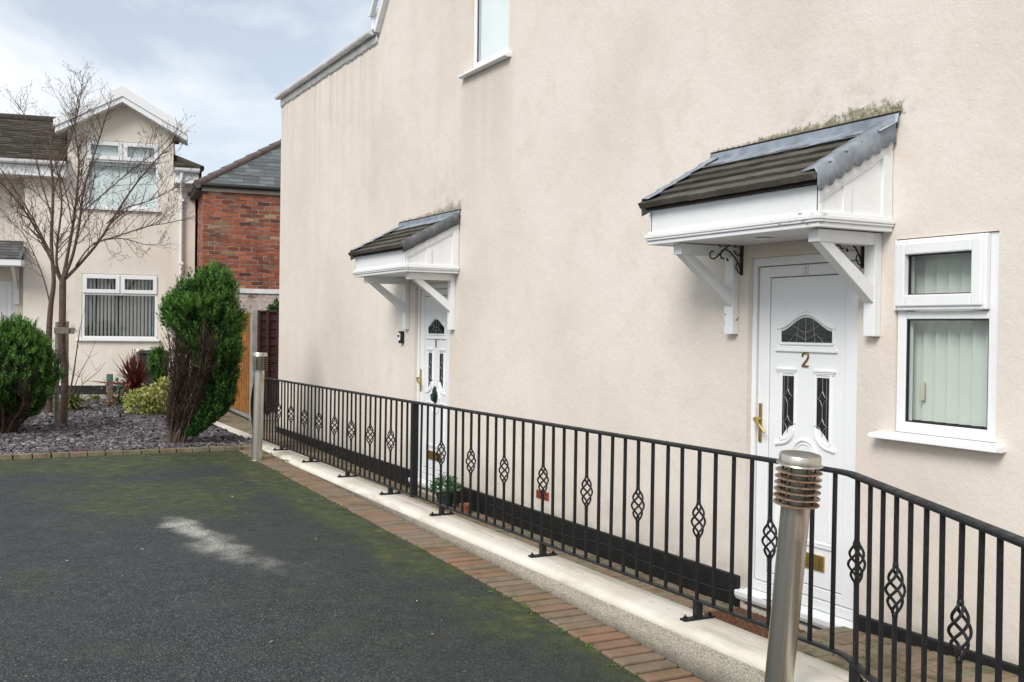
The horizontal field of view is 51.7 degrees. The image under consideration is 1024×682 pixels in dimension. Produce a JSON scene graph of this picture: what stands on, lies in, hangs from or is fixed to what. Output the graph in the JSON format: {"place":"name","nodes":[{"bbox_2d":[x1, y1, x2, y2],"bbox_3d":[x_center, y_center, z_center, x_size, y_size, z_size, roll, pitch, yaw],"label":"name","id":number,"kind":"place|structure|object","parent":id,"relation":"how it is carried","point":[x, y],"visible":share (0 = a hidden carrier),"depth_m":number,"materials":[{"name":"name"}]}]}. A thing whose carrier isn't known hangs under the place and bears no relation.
{"place":"outdoors","nodes":[
{"label":"outdoors","id":0,"kind":"place"},
{"bbox_2d":[59,394,126,398],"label":"concrete path","id":1,"kind":"structure","parent":0,"point":[102,395],"depth_m":20.96,"materials":[{"name":"grey concrete"}]},
{"bbox_2d":[139,350,169,397],"bbox_3d":[-7.068,0.680,20.897,0.590,0.985,0.720,1,1,-17],"label":"wheelie bin","id":2,"kind":"object","parent":1,"relation":"on","point":[144,356],"visible":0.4,"depth_m":20.57,"materials":[{"name":"grey plastic"}]},
{"bbox_2d":[0,398,251,455],"bbox_3d":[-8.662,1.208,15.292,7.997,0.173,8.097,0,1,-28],"label":"slate chippings","id":3,"kind":"object","parent":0,"point":[58,438],"visible":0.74,"depth_m":14.28,"materials":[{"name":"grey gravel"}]},
{"bbox_2d":[0,312,67,432],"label":"conifer shrub","id":4,"kind":"object","parent":3,"relation":"on","point":[28,377],"visible":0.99,"depth_m":14.05,"materials":[{"name":"green plant"}]},
{"bbox_2d":[0,58,102,412],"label":"bare tree","id":5,"kind":"object","parent":3,"relation":"on","point":[49,324],"visible":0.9,"depth_m":17.28,"materials":[{"name":"brown plant"}]},
{"bbox_2d":[54,321,74,425],"bbox_3d":[-6.645,0.523,15.589,0.268,1.626,0.805,0,1,-28],"label":"tree stake","id":6,"kind":"object","parent":3,"relation":"on","point":[59,330],"visible":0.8,"depth_m":15.33,"materials":[{"name":"grey wood"}]},
{"bbox_2d":[53,389,91,409],"bbox_3d":[-7.646,1.026,18.290,0.889,0.377,0.927,1,1,36],"label":"strap leaf plant","id":7,"kind":"object","parent":3,"relation":"on","point":[76,404],"visible":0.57,"depth_m":18.21,"materials":[{"name":"green plant"}]},
{"bbox_2d":[67,308,110,402],"bbox_3d":[-7.302,0.232,18.185,0.906,1.732,0.233,1,1,2],"label":"bare twig shrub","id":8,"kind":"object","parent":3,"relation":"on","point":[73,372],"visible":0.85,"depth_m":18.20,"materials":[{"name":"brown plant"}]},
{"bbox_2d":[86,394,102,399],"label":"strap leaf plant","id":9,"kind":"object","parent":3,"relation":"on","point":[95,397],"visible":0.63,"depth_m":20.16,"materials":[{"name":"green plant"}]},
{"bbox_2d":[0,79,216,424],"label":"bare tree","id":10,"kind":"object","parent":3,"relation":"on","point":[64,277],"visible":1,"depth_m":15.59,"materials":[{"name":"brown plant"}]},
{"bbox_2d":[92,381,126,404],"bbox_3d":[-7.190,0.958,19.186,0.595,0.470,0.784,1,1,16],"label":"bronze leaf plant","id":11,"kind":"object","parent":3,"relation":"on","point":[115,398],"visible":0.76,"depth_m":19.13,"materials":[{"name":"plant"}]},
{"bbox_2d":[106,374,112,400],"bbox_3d":[-7.581,0.932,19.895,0.110,0.620,0.106,0,1,-28],"label":"timber post","id":12,"kind":"object","parent":3,"relation":"on","point":[108,377],"visible":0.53,"depth_m":19.86,"materials":[{"name":"wood"}]},
{"bbox_2d":[84,349,152,394],"bbox_3d":[-6.992,0.656,19.197,1.418,1.137,1.150,0,1,-28],"label":"cordyline","id":13,"kind":"object","parent":3,"relation":"on","point":[134,378],"visible":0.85,"depth_m":19.18,"materials":[{"name":"red plant"}]},
{"bbox_2d":[115,377,129,403],"bbox_3d":[-7.133,0.914,19.397,0.308,0.505,0.207,1,1,-16],"label":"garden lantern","id":14,"kind":"object","parent":3,"relation":"on","point":[118,387],"visible":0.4,"depth_m":19.34,"materials":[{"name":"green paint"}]},
{"bbox_2d":[135,349,142,393],"bbox_3d":[-7.283,0.795,20.603,0.171,1.270,0.171,1,1,-1],"label":"bollard light","id":15,"kind":"object","parent":3,"relation":"on","point":[137,352],"visible":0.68,"depth_m":20.56,"materials":[{"name":"metal"}]},
{"bbox_2d":[119,376,171,414],"bbox_3d":[-5.946,0.895,17.405,1.074,0.685,0.800,1,1,-6],"label":"variegated shrub","id":16,"kind":"object","parent":3,"relation":"on","point":[153,397],"visible":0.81,"depth_m":17.22,"materials":[{"name":"yellow plant"}]},
{"bbox_2d":[146,340,168,382],"bbox_3d":[-6.227,0.612,18.613,0.458,1.259,0.498,0,1,-28],"label":"conifer shrub","id":17,"kind":"object","parent":3,"relation":"on","point":[155,370],"visible":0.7,"depth_m":18.51,"materials":[{"name":"green plant"}]},
{"bbox_2d":[155,258,253,442],"bbox_3d":[-3.993,0.154,13.591,1.223,2.446,1.300,0,1,-28],"label":"conifer shrub","id":18,"kind":"object","parent":3,"relation":"on","point":[202,316],"visible":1,"depth_m":13.38,"materials":[{"name":"green plant"}]},
{"bbox_2d":[0,0,380,176],"label":"sky","id":19,"kind":"structure","parent":0,"point":[223,63],"materials":[{"name":"white"}]},
{"bbox_2d":[0,450,644,681],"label":"tarmac driveway","id":20,"kind":"structure","parent":0,"point":[229,595],"depth_m":6.78,"materials":[{"name":"grey asphalt"}]},
{"bbox_2d":[0,466,441,676],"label":"leaf litter","id":21,"kind":"object","parent":20,"relation":"on","point":[208,530],"visible":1,"depth_m":7.25,"materials":[{"name":"brown plant"}]},
{"bbox_2d":[242,452,638,675],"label":"weeds","id":22,"kind":"object","parent":20,"relation":"on","point":[520,603],"visible":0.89,"depth_m":6.82,"materials":[{"name":"green plant"}]},
{"bbox_2d":[239,450,704,681],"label":"brick edging","id":23,"kind":"object","parent":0,"point":[625,650],"visible":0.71,"depth_m":7.05,"materials":[{"name":"brown brick"}]},
{"bbox_2d":[0,445,251,459],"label":"bed kerb","id":24,"kind":"structure","parent":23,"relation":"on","point":[113,452],"depth_m":12.74,"materials":[{"name":"brick"}]},
{"bbox_2d":[250,352,267,460],"bbox_3d":[-3.020,0.851,12.560,0.193,1.427,0.193,2,0,33],"label":"bollard light","id":25,"kind":"object","parent":23,"relation":"on","point":[258,404],"visible":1,"depth_m":12.51,"materials":[{"name":"metal"}]},
{"bbox_2d":[764,450,822,681],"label":"bollard light","id":26,"kind":"object","parent":23,"relation":"on","point":[797,492],"visible":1,"depth_m":4.56,"materials":[{"name":"metal"}]},
{"bbox_2d":[210,409,1017,681],"bbox_3d":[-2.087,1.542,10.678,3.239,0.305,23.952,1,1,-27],"label":"brick path","id":27,"kind":"structure","parent":0,"point":[844,636],"depth_m":5.84,"materials":[{"name":"brown brick"}]},
{"bbox_2d":[229,312,250,417],"bbox_3d":[-5.073,0.462,19.510,0.087,1.985,2.500,1,1,-26],"label":"orange fence","id":28,"kind":"object","parent":27,"relation":"on","point":[241,405],"visible":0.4,"depth_m":18.87,"materials":[{"name":"wood"}]},
{"bbox_2d":[249,309,257,420],"bbox_3d":[-4.472,0.526,18.273,0.100,2.140,0.130,0,1,-28],"label":"concrete post","id":29,"kind":"object","parent":27,"relation":"on","point":[253,331],"visible":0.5,"depth_m":18.21,"materials":[{"name":"grey concrete"}]},
{"bbox_2d":[257,310,278,419],"bbox_3d":[-3.572,0.467,18.711,1.900,1.975,0.108,1,1,-27],"label":"brown fence","id":30,"kind":"object","parent":27,"relation":"on","point":[268,332],"visible":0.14,"depth_m":18.38,"materials":[{"name":"wood"}]},
{"bbox_2d":[265,297,278,310],"bbox_3d":[-4.232,0.226,19.712,0.801,2.120,0.793,0,1,-28],"label":"garden shrub","id":31,"kind":"object","parent":27,"relation":"on","point":[274,306],"visible":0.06,"depth_m":19.57,"materials":[{"name":"green plant"}]},
{"bbox_2d":[428,472,460,508],"bbox_3d":[-0.659,1.475,10.424,0.347,0.353,0.354,0,1,-28],"label":"potted plant","id":32,"kind":"object","parent":27,"relation":"on","point":[451,494],"visible":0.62,"depth_m":10.39,"materials":[{"name":"green plant"}]},
{"bbox_2d":[459,503,471,512],"bbox_3d":[-0.450,1.612,10.176,0.124,0.090,0.122,0,1,-28],"label":"terracotta pot","id":33,"kind":"object","parent":27,"relation":"on","point":[466,507],"visible":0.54,"depth_m":10.13,"materials":[{"name":"orange ceramic"}]},
{"bbox_2d":[703,608,805,637],"bbox_3d":[1.482,1.703,6.232,0.370,0.044,0.860,0,1,-28],"label":"doormat","id":34,"kind":"object","parent":27,"relation":"on","point":[761,631],"visible":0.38,"depth_m":6.37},
{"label":"ground","id":35,"kind":"structure","parent":0,"visible":0},
{"bbox_2d":[0,86,203,394],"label":"house","id":36,"kind":"structure","parent":35,"relation":"on","point":[118,301],"depth_m":21.41,"materials":[{"name":"beige paint"}]},
{"bbox_2d":[0,280,13,320],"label":"door","id":37,"kind":"structure","parent":36,"relation":"in","point":[6,287],"depth_m":21.26,"materials":[{"name":"white plastic"}]},
{"bbox_2d":[76,274,158,340],"bbox_3d":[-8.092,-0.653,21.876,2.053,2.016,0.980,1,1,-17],"label":"window","id":38,"kind":"structure","parent":36,"relation":"in","point":[118,307],"depth_m":21.63,"materials":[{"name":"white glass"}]},
{"bbox_2d":[82,140,160,211],"bbox_3d":[-7.935,-3.345,21.457,1.545,1.397,0.164,1,1,-17],"label":"window","id":39,"kind":"structure","parent":36,"relation":"in","point":[109,148],"depth_m":21.50,"materials":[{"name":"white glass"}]},
{"bbox_2d":[187,139,280,351],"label":"brick building","id":40,"kind":"structure","parent":35,"relation":"on","point":[237,225],"depth_m":20.84,"materials":[{"name":"brick"}]},
{"bbox_2d":[214,421,867,681],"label":"dwarf wall","id":41,"kind":"structure","parent":35,"relation":"on","point":[711,650],"depth_m":6.41,"materials":[{"name":"beige concrete"}]},
{"bbox_2d":[247,377,1023,681],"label":"metal railing","id":42,"kind":"object","parent":41,"relation":"on","point":[857,668],"visible":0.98,"depth_m":5.86,"materials":[{"name":"black metal"}]},
{"bbox_2d":[274,0,1023,674],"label":"rendered building","id":43,"kind":"structure","parent":35,"relation":"on","point":[538,210],"depth_m":7.28,"materials":[{"name":"paint"}]},
{"bbox_2d":[398,331,403,342],"bbox_3d":[-1.267,-0.043,11.999,0.064,0.140,0.076,0,1,-28],"label":"key safe","id":44,"kind":"object","parent":43,"relation":"attached to","point":[400,336],"visible":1,"depth_m":11.97,"materials":[{"name":"black paint"}]},
{"bbox_2d":[408,283,449,491],"bbox_3d":[-0.823,0.489,11.353,0.196,2.202,1.000,0,1,-28],"label":"door","id":45,"kind":"structure","parent":43,"relation":"in","point":[432,378],"depth_m":11.40,"materials":[{"name":"plastic"}]},
{"bbox_2d":[458,0,510,78],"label":"window","id":46,"kind":"structure","parent":43,"relation":"in","point":[491,23],"depth_m":10.25,"materials":[{"name":"plastic"}]},
{"bbox_2d":[490,504,771,600],"bbox_3d":[0.753,1.597,8.158,0.006,0.072,4.131,0,1,-28],"label":"cable","id":47,"kind":"object","parent":43,"relation":"attached to","point":[625,552],"visible":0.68,"depth_m":7.94,"materials":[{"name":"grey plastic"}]},
{"bbox_2d":[709,244,743,274],"bbox_3d":[1.376,-0.534,6.785,0.273,0.215,0.018,0,1,-28],"label":"basket bracket","id":48,"kind":"object","parent":43,"relation":"attached to","point":[740,265],"visible":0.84,"depth_m":6.82,"materials":[{"name":"black metal"}]},
{"bbox_2d":[734,250,858,628],"bbox_3d":[1.774,0.576,6.440,0.196,2.202,1.000,0,1,-28],"label":"door","id":49,"kind":"structure","parent":43,"relation":"in","point":[805,320],"depth_m":6.38,"materials":[{"name":"plastic"}]},
{"bbox_2d":[836,244,864,267],"bbox_3d":[1.857,-0.518,5.875,0.273,0.215,0.018,0,1,-28],"label":"basket bracket","id":50,"kind":"object","parent":43,"relation":"attached to","point":[861,257],"visible":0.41,"depth_m":5.93,"materials":[{"name":"black metal"}]},
{"bbox_2d":[867,231,1006,452],"bbox_3d":[2.251,-0.003,5.491,0.241,1.083,0.805,0,1,-28],"label":"window","id":51,"kind":"structure","parent":43,"relation":"in","point":[946,287],"depth_m":5.54,"materials":[{"name":"plastic"}]}
]}

